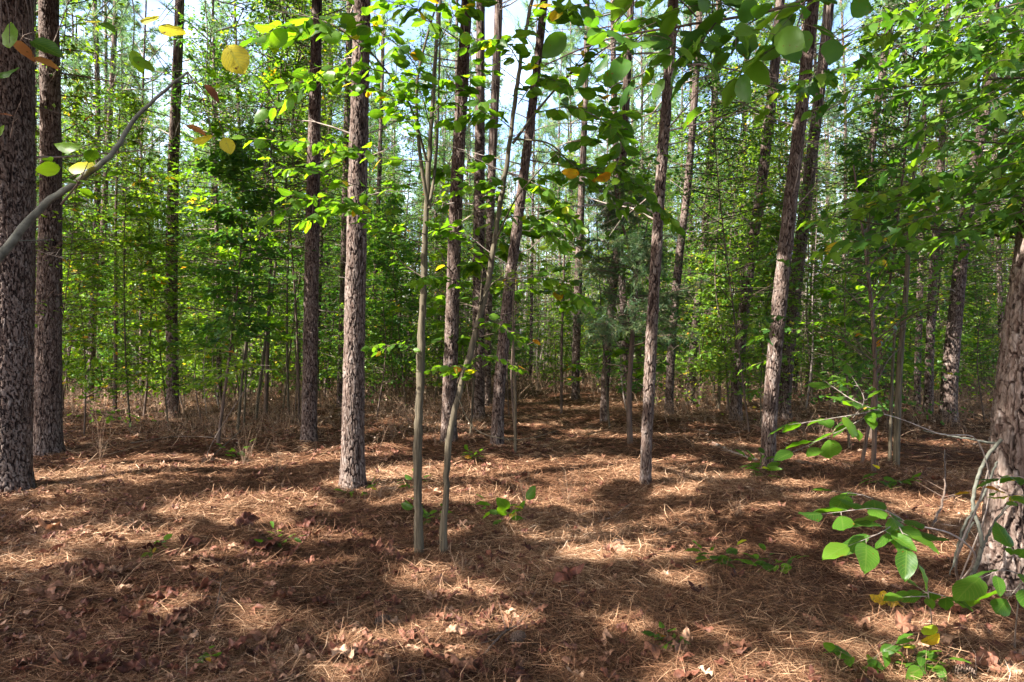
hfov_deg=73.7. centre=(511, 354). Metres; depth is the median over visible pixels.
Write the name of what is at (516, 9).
sky
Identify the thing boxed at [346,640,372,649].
fallen leaf
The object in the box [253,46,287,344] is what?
pine tree
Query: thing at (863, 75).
broadleaf tree
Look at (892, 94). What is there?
pine tree
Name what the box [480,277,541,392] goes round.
bare sapling
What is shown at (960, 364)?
broadleaf sapling
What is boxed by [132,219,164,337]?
broadleaf sapling
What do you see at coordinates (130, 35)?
pine tree
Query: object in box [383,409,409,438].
dry weed
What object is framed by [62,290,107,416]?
bare sapling
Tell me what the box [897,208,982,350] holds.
broadleaf sapling
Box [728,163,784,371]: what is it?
bare sapling
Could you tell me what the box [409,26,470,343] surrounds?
pine tree
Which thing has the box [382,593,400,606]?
fallen leaf
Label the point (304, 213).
broadleaf tree
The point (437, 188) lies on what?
broadleaf tree
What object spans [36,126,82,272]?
broadleaf tree
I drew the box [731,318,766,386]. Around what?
broadleaf sapling
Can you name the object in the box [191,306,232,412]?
bare sapling
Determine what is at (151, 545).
fallen leaf
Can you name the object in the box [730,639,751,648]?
fallen leaf
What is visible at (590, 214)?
pine tree
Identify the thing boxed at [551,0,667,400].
pine tree
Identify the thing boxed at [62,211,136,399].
broadleaf sapling
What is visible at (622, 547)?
fallen leaf
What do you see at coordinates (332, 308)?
broadleaf sapling
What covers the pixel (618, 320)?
bare sapling
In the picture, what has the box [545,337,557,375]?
broadleaf sapling
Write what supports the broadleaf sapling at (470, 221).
on the ground
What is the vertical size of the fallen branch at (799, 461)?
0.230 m
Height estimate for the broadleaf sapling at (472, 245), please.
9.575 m
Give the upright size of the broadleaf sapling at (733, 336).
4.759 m
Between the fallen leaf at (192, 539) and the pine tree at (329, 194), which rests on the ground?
the pine tree at (329, 194)
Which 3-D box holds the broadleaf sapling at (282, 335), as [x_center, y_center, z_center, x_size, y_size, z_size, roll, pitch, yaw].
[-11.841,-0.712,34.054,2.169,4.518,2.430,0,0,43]
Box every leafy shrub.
[163,334,277,456]
[768,364,989,590]
[883,579,980,622]
[952,521,1023,647]
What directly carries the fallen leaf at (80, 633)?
on the pine straw
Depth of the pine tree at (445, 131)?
31.09 m
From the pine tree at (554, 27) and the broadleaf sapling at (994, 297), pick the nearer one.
the broadleaf sapling at (994, 297)
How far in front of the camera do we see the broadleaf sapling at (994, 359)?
24.61 m
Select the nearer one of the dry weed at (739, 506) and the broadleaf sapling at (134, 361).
the dry weed at (739, 506)
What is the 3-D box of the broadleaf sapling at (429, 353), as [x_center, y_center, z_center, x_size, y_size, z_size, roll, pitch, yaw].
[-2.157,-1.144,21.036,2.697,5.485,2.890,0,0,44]
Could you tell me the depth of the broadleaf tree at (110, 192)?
30.66 m
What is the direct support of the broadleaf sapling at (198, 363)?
on the ground
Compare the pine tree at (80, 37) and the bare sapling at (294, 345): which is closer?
the bare sapling at (294, 345)
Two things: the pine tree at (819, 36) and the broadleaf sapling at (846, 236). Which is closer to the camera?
the broadleaf sapling at (846, 236)
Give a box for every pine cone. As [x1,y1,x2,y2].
[374,614,389,627]
[509,630,525,641]
[952,664,975,678]
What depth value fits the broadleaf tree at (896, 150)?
31.21 m
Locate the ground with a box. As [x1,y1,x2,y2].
[0,363,1023,681]
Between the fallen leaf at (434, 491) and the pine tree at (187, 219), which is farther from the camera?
the pine tree at (187, 219)
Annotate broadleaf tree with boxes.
[0,0,249,262]
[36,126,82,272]
[36,179,76,314]
[73,72,224,417]
[91,164,146,351]
[121,0,386,430]
[149,33,247,387]
[149,208,194,318]
[154,199,193,363]
[162,142,209,360]
[167,122,315,442]
[180,14,299,322]
[188,0,442,419]
[199,181,260,365]
[204,115,295,396]
[205,0,387,420]
[220,1,383,410]
[236,1,387,407]
[255,45,339,389]
[278,88,341,278]
[279,174,337,304]
[289,85,393,399]
[320,127,392,294]
[333,102,420,388]
[337,26,450,394]
[366,157,417,375]
[367,171,404,363]
[371,103,453,393]
[385,208,412,314]
[397,202,432,331]
[404,130,472,376]
[413,190,444,330]
[416,176,469,296]
[427,212,469,360]
[512,0,883,129]
[530,128,606,373]
[589,59,690,390]
[600,192,647,381]
[623,0,848,431]
[624,108,697,384]
[627,159,686,300]
[627,178,676,299]
[649,55,825,401]
[663,170,704,372]
[664,110,769,400]
[675,0,832,409]
[692,132,750,349]
[695,84,759,292]
[714,0,851,236]
[717,102,797,288]
[769,0,1013,439]
[798,139,853,381]
[814,2,917,395]
[818,170,852,300]
[831,138,881,372]
[848,83,932,289]
[868,0,1017,408]
[891,61,987,284]
[939,28,1023,318]
[944,171,1008,390]
[974,123,1023,286]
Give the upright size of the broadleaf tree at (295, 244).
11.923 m
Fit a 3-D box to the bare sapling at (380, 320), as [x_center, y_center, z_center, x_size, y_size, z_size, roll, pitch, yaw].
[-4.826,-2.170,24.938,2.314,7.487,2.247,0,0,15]
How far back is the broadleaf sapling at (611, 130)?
4.74 m
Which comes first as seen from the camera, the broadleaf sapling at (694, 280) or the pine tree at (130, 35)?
the pine tree at (130, 35)
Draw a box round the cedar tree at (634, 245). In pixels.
[564,161,711,443]
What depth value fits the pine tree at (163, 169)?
50.54 m
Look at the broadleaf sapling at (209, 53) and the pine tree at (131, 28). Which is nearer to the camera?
the broadleaf sapling at (209, 53)
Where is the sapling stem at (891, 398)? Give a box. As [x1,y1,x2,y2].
[831,296,937,460]
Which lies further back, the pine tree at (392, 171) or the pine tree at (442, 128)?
the pine tree at (392, 171)
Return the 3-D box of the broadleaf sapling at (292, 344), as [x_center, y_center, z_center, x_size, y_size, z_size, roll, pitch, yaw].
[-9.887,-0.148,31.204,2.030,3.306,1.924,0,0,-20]
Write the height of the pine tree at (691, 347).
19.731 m
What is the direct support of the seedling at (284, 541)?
on the ground
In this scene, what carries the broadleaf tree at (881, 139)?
on the ground
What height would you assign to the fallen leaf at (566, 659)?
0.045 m
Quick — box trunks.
[36,143,1009,372]
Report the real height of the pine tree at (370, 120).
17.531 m
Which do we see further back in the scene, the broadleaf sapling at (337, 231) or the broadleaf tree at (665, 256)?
the broadleaf tree at (665, 256)
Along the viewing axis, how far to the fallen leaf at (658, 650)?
3.32 m
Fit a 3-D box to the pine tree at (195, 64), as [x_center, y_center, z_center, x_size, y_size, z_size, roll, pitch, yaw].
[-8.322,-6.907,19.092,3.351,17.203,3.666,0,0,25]
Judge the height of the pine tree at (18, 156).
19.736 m
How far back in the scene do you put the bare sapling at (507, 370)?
17.07 m
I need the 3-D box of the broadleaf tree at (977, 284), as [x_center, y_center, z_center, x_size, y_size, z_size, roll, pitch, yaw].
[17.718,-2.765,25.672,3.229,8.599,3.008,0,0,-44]
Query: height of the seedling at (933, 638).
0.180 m
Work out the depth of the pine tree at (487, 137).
39.23 m
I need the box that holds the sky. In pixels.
[36,0,1023,350]
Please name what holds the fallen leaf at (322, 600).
on the pine straw
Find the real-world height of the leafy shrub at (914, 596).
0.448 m
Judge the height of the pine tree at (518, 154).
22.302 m
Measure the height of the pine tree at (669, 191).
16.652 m
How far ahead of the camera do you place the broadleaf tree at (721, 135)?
19.65 m
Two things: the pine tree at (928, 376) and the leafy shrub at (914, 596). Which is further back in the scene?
the pine tree at (928, 376)
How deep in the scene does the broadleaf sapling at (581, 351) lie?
33.62 m
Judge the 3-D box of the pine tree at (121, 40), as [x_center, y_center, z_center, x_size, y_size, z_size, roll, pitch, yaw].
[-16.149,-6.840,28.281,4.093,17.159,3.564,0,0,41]
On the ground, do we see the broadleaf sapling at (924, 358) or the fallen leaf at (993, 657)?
the broadleaf sapling at (924, 358)
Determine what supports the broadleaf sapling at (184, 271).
on the ground
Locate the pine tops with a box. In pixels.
[37,12,990,297]
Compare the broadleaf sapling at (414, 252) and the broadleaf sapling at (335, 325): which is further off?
the broadleaf sapling at (414, 252)
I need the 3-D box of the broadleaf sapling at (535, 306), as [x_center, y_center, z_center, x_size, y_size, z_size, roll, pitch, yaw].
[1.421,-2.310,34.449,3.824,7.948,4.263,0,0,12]
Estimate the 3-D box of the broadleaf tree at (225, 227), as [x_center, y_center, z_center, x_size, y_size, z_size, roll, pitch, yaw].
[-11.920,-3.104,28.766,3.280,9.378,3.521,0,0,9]
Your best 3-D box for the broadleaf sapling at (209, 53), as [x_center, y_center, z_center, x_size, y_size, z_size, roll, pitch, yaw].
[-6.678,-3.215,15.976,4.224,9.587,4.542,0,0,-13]
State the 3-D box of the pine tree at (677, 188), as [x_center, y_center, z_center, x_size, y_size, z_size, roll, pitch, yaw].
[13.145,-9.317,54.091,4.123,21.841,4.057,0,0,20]
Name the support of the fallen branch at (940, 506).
on the pine straw
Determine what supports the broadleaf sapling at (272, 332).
on the ground
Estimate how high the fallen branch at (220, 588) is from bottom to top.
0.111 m
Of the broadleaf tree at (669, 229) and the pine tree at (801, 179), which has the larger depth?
the broadleaf tree at (669, 229)
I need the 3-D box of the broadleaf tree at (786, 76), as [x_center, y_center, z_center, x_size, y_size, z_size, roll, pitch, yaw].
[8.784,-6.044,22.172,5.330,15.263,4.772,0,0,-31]
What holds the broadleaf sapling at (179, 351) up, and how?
on the ground
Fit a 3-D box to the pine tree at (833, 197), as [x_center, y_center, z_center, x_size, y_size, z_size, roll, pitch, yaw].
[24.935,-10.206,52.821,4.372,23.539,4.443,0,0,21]
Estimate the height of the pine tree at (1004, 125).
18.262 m
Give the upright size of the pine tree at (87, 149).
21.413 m
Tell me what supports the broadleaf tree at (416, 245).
on the ground
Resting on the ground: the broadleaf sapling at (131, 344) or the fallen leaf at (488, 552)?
the broadleaf sapling at (131, 344)
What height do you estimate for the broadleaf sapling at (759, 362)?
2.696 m
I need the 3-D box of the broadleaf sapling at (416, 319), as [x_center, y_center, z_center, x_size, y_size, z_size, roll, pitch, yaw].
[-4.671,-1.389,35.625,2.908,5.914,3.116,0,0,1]
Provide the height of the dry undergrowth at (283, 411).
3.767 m
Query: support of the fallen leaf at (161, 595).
on the pine straw
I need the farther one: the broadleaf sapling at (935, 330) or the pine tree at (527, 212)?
the pine tree at (527, 212)
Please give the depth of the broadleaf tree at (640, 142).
25.07 m
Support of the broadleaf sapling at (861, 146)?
on the ground
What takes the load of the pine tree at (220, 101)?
on the ground
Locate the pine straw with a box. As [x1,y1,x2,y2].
[0,393,1023,681]
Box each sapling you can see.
[34,0,167,327]
[35,81,147,394]
[35,93,157,370]
[35,223,167,433]
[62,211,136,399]
[62,253,133,378]
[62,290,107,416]
[63,168,87,359]
[63,213,147,381]
[67,161,164,397]
[70,165,193,428]
[77,232,154,387]
[80,259,144,396]
[89,155,237,426]
[109,165,196,333]
[110,0,320,417]
[118,263,198,407]
[118,317,144,366]
[119,216,165,370]
[119,252,242,405]
[129,250,195,369]
[130,261,206,394]
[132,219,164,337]
[135,308,187,384]
[155,47,307,426]
[155,220,240,374]
[156,231,293,402]
[164,276,242,399]
[176,301,218,421]
[179,274,225,374]
[179,289,251,401]
[180,298,225,406]
[181,213,222,387]
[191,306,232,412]
[192,224,263,399]
[221,259,302,402]
[222,276,288,389]
[226,215,302,382]
[231,0,512,553]
[267,254,328,415]
[269,282,301,382]
[270,215,322,387]
[271,144,368,395]
[272,295,291,369]
[273,315,302,398]
[274,288,293,369]
[279,249,343,407]
[280,294,337,385]
[281,288,368,393]
[282,315,302,366]
[291,193,382,381]
[319,279,365,374]
[319,319,338,390]
[325,302,389,388]
[329,206,416,395]
[335,210,419,390]
[337,180,461,405]
[365,275,412,416]
[365,283,391,376]
[365,318,401,396]
[368,201,404,388]
[369,304,396,366]
[370,303,415,395]
[373,239,443,390]
[376,302,425,392]
[377,160,627,434]
[396,210,433,329]
[398,273,435,372]
[399,0,695,554]
[403,226,471,401]
[405,187,494,405]
[412,308,444,385]
[428,241,472,379]
[429,190,509,358]
[438,213,540,398]
[440,178,527,333]
[451,157,569,429]
[462,199,535,339]
[470,218,518,337]
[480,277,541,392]
[486,278,540,415]
[491,274,532,379]
[491,294,501,380]
[506,290,540,384]
[510,271,552,375]
[515,319,538,380]
[519,238,571,381]
[521,163,594,346]
[523,170,674,428]
[524,241,583,380]
[525,272,589,391]
[529,311,554,388]
[533,302,571,375]
[534,323,563,379]
[538,271,563,390]
[545,307,586,368]
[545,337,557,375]
[548,245,599,383]
[550,276,600,372]
[565,297,637,391]
[565,325,589,379]
[571,285,622,383]
[581,215,628,373]
[582,166,712,393]
[585,269,645,408]
[587,249,638,384]
[591,143,672,391]
[596,173,652,410]
[603,224,682,398]
[635,248,732,409]
[640,251,698,382]
[644,80,764,376]
[658,324,683,385]
[662,233,733,348]
[663,128,754,327]
[664,231,712,349]
[665,298,709,395]
[666,267,685,353]
[677,308,721,378]
[679,264,764,404]
[682,141,744,409]
[690,192,772,409]
[694,275,786,380]
[696,79,854,358]
[696,302,731,389]
[699,193,823,427]
[707,139,853,359]
[718,233,775,386]
[719,165,1005,472]
[724,305,757,365]
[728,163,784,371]
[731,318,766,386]
[734,258,770,350]
[745,214,828,372]
[749,318,794,384]
[770,127,866,406]
[778,126,972,424]
[792,226,860,400]
[795,174,911,465]
[797,214,841,408]
[798,246,821,403]
[799,172,836,400]
[799,251,948,447]
[799,305,834,368]
[802,276,842,389]
[808,253,889,400]
[813,147,945,434]
[813,214,916,401]
[819,175,896,322]
[819,297,881,395]
[827,71,997,394]
[840,178,942,371]
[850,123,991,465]
[854,246,940,398]
[881,278,940,386]
[882,260,998,395]
[885,249,978,386]
[894,303,942,395]
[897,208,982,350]
[897,287,967,383]
[923,279,974,349]
[928,228,991,358]
[935,251,975,358]
[935,282,1005,420]
[936,264,996,383]
[936,333,969,378]
[937,240,1008,392]
[959,303,986,379]
[961,276,1006,381]
[961,280,994,374]
[962,312,997,386]
[964,203,1019,337]
[964,241,1007,373]
[967,200,1020,346]
[969,287,1008,375]
[969,328,998,385]
[970,263,1006,343]
[971,123,1012,320]
[981,208,1012,329]
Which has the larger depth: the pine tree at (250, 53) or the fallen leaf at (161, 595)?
the pine tree at (250, 53)
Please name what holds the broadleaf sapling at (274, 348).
on the ground
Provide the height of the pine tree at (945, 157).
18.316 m
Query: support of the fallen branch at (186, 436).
on the ground
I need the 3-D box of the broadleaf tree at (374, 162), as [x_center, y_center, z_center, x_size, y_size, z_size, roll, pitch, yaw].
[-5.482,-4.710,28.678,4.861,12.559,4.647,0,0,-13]
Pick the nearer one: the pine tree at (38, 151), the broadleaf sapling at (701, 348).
the pine tree at (38, 151)
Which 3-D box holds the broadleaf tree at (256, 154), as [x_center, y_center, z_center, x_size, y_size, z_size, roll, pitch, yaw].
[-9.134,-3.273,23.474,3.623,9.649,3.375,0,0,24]
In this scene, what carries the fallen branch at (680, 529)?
on the pine straw
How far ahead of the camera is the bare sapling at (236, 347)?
20.69 m
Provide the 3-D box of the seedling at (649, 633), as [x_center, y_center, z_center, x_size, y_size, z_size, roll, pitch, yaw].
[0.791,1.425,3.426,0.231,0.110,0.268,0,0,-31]
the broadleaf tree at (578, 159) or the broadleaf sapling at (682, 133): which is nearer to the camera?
the broadleaf sapling at (682, 133)
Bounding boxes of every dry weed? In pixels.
[86,412,117,459]
[235,426,259,464]
[263,429,313,472]
[369,472,393,501]
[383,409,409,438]
[428,421,442,446]
[446,549,474,572]
[507,467,538,509]
[549,447,597,502]
[722,492,754,516]
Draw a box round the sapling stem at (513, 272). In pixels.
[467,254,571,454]
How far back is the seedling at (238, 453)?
10.22 m
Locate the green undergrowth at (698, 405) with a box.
[68,333,995,419]
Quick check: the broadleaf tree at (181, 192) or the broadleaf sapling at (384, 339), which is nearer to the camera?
the broadleaf sapling at (384, 339)
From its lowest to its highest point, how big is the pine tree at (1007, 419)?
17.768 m
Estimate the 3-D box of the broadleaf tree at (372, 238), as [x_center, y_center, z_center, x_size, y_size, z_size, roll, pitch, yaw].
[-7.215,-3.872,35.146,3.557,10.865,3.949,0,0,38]
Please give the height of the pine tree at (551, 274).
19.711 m
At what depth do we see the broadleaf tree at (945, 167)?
23.25 m
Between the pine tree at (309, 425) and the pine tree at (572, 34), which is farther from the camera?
the pine tree at (572, 34)
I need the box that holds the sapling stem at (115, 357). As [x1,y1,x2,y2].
[91,108,136,411]
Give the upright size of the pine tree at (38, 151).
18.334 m
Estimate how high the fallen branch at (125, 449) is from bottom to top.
0.221 m
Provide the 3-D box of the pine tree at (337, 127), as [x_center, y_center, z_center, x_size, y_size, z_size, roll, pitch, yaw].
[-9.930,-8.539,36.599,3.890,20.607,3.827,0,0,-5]
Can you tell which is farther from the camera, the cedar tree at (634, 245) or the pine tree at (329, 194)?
the pine tree at (329, 194)
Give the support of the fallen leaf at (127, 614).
on the pine straw
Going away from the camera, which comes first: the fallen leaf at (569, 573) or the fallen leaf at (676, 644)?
the fallen leaf at (676, 644)
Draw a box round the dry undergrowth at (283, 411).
[63,354,995,455]
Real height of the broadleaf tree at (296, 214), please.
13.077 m
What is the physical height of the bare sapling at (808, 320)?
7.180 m
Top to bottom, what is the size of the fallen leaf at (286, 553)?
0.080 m
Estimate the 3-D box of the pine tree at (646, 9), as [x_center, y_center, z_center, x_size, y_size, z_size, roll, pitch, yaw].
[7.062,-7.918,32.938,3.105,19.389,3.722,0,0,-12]
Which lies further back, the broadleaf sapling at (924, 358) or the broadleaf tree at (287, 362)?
the broadleaf sapling at (924, 358)
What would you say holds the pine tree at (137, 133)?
on the ground
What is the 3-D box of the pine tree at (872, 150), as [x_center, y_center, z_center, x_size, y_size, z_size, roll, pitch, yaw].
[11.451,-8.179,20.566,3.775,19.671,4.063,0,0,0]
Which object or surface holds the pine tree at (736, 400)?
on the ground
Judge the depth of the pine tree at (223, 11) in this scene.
26.77 m
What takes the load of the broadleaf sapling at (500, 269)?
on the ground
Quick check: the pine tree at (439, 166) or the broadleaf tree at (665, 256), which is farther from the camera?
the pine tree at (439, 166)
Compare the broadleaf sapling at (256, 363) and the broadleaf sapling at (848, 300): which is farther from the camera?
the broadleaf sapling at (256, 363)
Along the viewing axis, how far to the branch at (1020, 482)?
3.50 m
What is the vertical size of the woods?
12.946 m
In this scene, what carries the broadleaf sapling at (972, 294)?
on the ground
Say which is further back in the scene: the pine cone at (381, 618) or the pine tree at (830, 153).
the pine tree at (830, 153)
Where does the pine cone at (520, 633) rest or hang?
on the ground
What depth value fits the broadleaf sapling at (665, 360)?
30.66 m
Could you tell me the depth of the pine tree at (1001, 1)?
17.63 m
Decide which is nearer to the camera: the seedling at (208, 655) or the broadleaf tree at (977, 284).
the seedling at (208, 655)
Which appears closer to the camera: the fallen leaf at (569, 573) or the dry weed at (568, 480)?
the fallen leaf at (569, 573)
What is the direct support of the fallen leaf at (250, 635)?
on the pine straw
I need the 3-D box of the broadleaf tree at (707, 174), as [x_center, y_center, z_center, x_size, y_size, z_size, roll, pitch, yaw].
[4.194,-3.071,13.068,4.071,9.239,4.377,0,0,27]
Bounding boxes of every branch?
[42,431,172,476]
[82,427,117,468]
[131,435,242,442]
[196,561,257,621]
[470,588,541,653]
[652,515,702,537]
[679,425,747,434]
[712,442,757,459]
[795,459,888,473]
[917,449,969,527]
[955,475,1023,513]
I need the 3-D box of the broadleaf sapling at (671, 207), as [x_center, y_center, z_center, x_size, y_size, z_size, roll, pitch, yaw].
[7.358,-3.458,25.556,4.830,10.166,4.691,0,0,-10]
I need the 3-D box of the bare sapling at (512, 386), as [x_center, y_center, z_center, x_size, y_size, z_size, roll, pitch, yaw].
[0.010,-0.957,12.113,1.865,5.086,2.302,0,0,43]
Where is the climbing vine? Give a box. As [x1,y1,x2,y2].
[923,430,1023,575]
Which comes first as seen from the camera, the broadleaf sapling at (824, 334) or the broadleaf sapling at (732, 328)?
the broadleaf sapling at (732, 328)
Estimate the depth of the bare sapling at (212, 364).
18.00 m
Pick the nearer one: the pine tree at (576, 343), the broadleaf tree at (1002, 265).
the broadleaf tree at (1002, 265)
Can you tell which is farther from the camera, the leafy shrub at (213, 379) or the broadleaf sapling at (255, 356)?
the broadleaf sapling at (255, 356)
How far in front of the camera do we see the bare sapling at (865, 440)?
9.31 m
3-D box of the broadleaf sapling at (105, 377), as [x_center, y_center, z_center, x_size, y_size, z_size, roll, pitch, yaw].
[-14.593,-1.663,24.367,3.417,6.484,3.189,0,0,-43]
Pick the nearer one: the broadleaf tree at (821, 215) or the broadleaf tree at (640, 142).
the broadleaf tree at (640, 142)
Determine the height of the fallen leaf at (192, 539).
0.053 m
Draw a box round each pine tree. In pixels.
[0,0,186,492]
[33,0,204,455]
[34,0,89,306]
[35,0,169,402]
[36,0,106,230]
[36,1,105,328]
[37,0,112,383]
[37,55,67,194]
[59,0,184,398]
[60,0,153,379]
[61,5,116,384]
[62,47,132,293]
[69,85,109,254]
[71,7,165,376]
[73,0,166,382]
[88,0,159,371]
[89,0,198,396]
[89,32,126,369]
[93,73,154,353]
[108,44,156,235]
[109,41,180,329]
[122,0,222,417]
[139,34,181,357]
[139,96,165,368]
[142,0,291,405]
[144,120,180,366]
[162,78,207,272]
[178,172,207,280]
[179,133,207,304]
[182,8,250,374]
[183,27,252,363]
[196,96,221,360]
[199,0,281,389]
[222,0,306,398]
[231,77,258,363]
[240,9,278,381]
[253,0,426,491]
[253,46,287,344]
[257,0,344,391]
[259,0,346,397]
[276,0,352,441]
[279,0,378,396]
[279,5,342,343]
[280,0,391,407]
[292,13,343,383]
[303,41,343,350]
[331,50,396,297]
[338,0,427,392]
[340,71,411,352]
[367,107,385,369]
[368,11,421,384]
[369,33,407,366]
[371,99,416,313]
[372,97,412,353]
[382,0,506,443]
[382,108,413,350]
[396,159,428,270]
[398,19,473,386]
[402,0,464,378]
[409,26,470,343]
[413,137,448,365]
[418,0,504,393]
[421,0,633,444]
[427,2,515,418]
[427,109,462,275]
[428,0,538,406]
[439,56,504,314]
[442,19,490,327]
[462,61,499,246]
[462,107,485,304]
[471,77,514,376]
[485,0,575,383]
[494,139,524,312]
[495,167,514,296]
[505,148,526,329]
[509,0,847,484]
[511,67,562,372]
[519,110,545,335]
[521,123,571,370]
[521,193,536,353]
[525,112,567,368]
[526,0,653,399]
[535,93,572,325]
[536,22,586,376]
[538,52,596,371]
[548,22,600,376]
[550,0,679,421]
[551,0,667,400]
[553,189,590,360]
[567,17,640,386]
[567,145,601,366]
[572,120,601,364]
[584,121,608,299]
[588,6,682,388]
[588,79,636,354]
[594,106,618,358]
[604,0,674,360]
[624,120,667,332]
[627,50,676,222]
[632,0,700,216]
[634,46,667,231]
[637,8,740,413]
[644,121,674,373]
[646,0,773,404]
[651,0,738,391]
[651,2,716,309]
[669,0,858,421]
[669,110,700,361]
[676,0,918,470]
[693,93,723,350]
[694,38,734,377]
[704,0,787,395]
[710,111,747,371]
[722,0,787,340]
[734,0,849,225]
[736,0,848,394]
[742,3,892,419]
[749,41,788,371]
[772,0,867,394]
[787,2,842,376]
[798,67,847,371]
[806,44,852,367]
[807,0,880,381]
[817,73,850,313]
[820,50,879,373]
[820,122,842,317]
[821,0,907,403]
[824,0,924,393]
[849,0,930,383]
[849,1,917,152]
[863,0,934,382]
[863,0,1009,415]
[876,0,985,410]
[910,26,968,363]
[912,15,965,365]
[931,37,991,370]
[931,81,964,251]
[931,104,1023,597]
[934,0,1023,304]
[937,1,1022,421]
[941,0,1023,350]
[949,92,986,375]
[953,27,1023,291]
[958,6,1008,381]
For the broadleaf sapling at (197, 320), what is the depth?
30.69 m
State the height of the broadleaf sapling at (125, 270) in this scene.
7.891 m
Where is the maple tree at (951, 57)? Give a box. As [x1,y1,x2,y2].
[752,0,1023,274]
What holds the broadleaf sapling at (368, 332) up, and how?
on the ground
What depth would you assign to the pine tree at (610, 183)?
58.11 m
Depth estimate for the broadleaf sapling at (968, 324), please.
35.94 m
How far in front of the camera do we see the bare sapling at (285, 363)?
21.47 m
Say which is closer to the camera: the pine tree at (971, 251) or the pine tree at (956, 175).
the pine tree at (956, 175)
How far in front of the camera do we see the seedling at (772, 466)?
8.37 m
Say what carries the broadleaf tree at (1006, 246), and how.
on the ground
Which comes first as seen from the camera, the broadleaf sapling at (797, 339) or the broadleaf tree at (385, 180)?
the broadleaf sapling at (797, 339)
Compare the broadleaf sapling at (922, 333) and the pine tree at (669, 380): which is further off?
the broadleaf sapling at (922, 333)
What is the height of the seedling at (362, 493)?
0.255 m
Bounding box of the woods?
[64,214,1007,368]
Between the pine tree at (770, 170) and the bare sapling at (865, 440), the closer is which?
the bare sapling at (865, 440)
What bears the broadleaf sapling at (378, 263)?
on the ground
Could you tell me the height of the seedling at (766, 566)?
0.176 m
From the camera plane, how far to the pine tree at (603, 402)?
15.62 m
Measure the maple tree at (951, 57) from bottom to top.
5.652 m
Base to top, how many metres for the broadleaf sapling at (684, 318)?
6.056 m
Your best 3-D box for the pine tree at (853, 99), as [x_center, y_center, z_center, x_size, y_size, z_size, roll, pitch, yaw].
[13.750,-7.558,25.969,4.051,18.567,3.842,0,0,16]
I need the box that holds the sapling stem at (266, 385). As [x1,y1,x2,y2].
[243,125,297,411]
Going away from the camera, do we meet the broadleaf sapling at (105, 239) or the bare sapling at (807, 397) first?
the broadleaf sapling at (105, 239)
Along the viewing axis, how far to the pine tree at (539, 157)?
32.60 m
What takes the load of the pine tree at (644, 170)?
on the ground
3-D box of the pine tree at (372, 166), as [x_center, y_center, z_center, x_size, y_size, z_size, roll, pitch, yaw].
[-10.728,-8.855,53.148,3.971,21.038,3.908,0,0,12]
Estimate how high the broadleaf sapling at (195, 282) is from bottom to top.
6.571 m
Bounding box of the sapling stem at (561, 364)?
[534,195,587,412]
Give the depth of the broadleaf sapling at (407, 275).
25.70 m
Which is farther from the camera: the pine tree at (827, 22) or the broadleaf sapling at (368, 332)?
the broadleaf sapling at (368, 332)
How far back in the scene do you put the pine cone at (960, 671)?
3.07 m
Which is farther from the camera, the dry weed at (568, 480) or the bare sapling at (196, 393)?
the bare sapling at (196, 393)
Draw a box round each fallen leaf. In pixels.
[13,651,38,672]
[28,580,63,598]
[35,519,62,530]
[58,628,86,648]
[73,561,110,578]
[94,655,117,670]
[111,606,143,623]
[142,542,161,549]
[146,587,179,601]
[181,536,200,545]
[196,457,214,463]
[210,649,224,662]
[235,511,259,528]
[241,535,280,551]
[246,626,280,644]
[271,550,292,558]
[272,587,294,597]
[291,635,312,649]
[293,516,315,529]
[311,594,335,604]
[330,644,357,659]
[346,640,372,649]
[374,653,390,660]
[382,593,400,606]
[422,485,440,494]
[431,573,448,585]
[446,652,476,673]
[485,549,503,561]
[553,563,584,582]
[562,656,587,665]
[602,541,625,552]
[644,641,663,657]
[672,639,687,652]
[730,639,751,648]
[870,590,903,606]
[964,646,998,665]
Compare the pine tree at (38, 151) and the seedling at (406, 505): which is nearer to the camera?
the seedling at (406, 505)
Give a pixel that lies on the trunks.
(527, 289)
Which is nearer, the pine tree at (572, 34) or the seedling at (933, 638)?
the seedling at (933, 638)
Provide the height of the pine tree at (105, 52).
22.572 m
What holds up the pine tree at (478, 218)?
on the ground
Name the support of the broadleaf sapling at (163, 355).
on the ground
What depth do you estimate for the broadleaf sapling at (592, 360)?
25.82 m
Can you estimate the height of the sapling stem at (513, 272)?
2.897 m
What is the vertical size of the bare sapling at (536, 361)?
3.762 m
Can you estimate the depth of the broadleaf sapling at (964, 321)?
27.73 m
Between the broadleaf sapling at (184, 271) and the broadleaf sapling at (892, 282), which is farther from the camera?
the broadleaf sapling at (184, 271)
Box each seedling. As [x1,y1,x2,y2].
[141,534,172,557]
[194,646,221,662]
[215,439,253,456]
[254,521,306,547]
[335,477,377,496]
[397,469,428,487]
[401,496,451,523]
[462,445,482,461]
[467,486,535,524]
[641,621,689,648]
[685,540,756,568]
[735,447,782,478]
[742,543,804,573]
[823,633,914,672]
[860,464,921,489]
[895,625,969,681]
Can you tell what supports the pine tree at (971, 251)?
on the ground
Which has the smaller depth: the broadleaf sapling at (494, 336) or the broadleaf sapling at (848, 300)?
the broadleaf sapling at (848, 300)
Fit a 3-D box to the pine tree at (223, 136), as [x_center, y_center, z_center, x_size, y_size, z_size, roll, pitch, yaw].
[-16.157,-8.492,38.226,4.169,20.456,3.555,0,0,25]
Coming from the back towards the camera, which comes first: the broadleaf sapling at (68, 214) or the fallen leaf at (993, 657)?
the broadleaf sapling at (68, 214)
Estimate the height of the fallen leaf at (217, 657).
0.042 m
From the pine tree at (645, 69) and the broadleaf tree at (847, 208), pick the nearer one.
the broadleaf tree at (847, 208)
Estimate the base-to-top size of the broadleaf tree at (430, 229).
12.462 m
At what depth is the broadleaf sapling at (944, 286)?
25.80 m

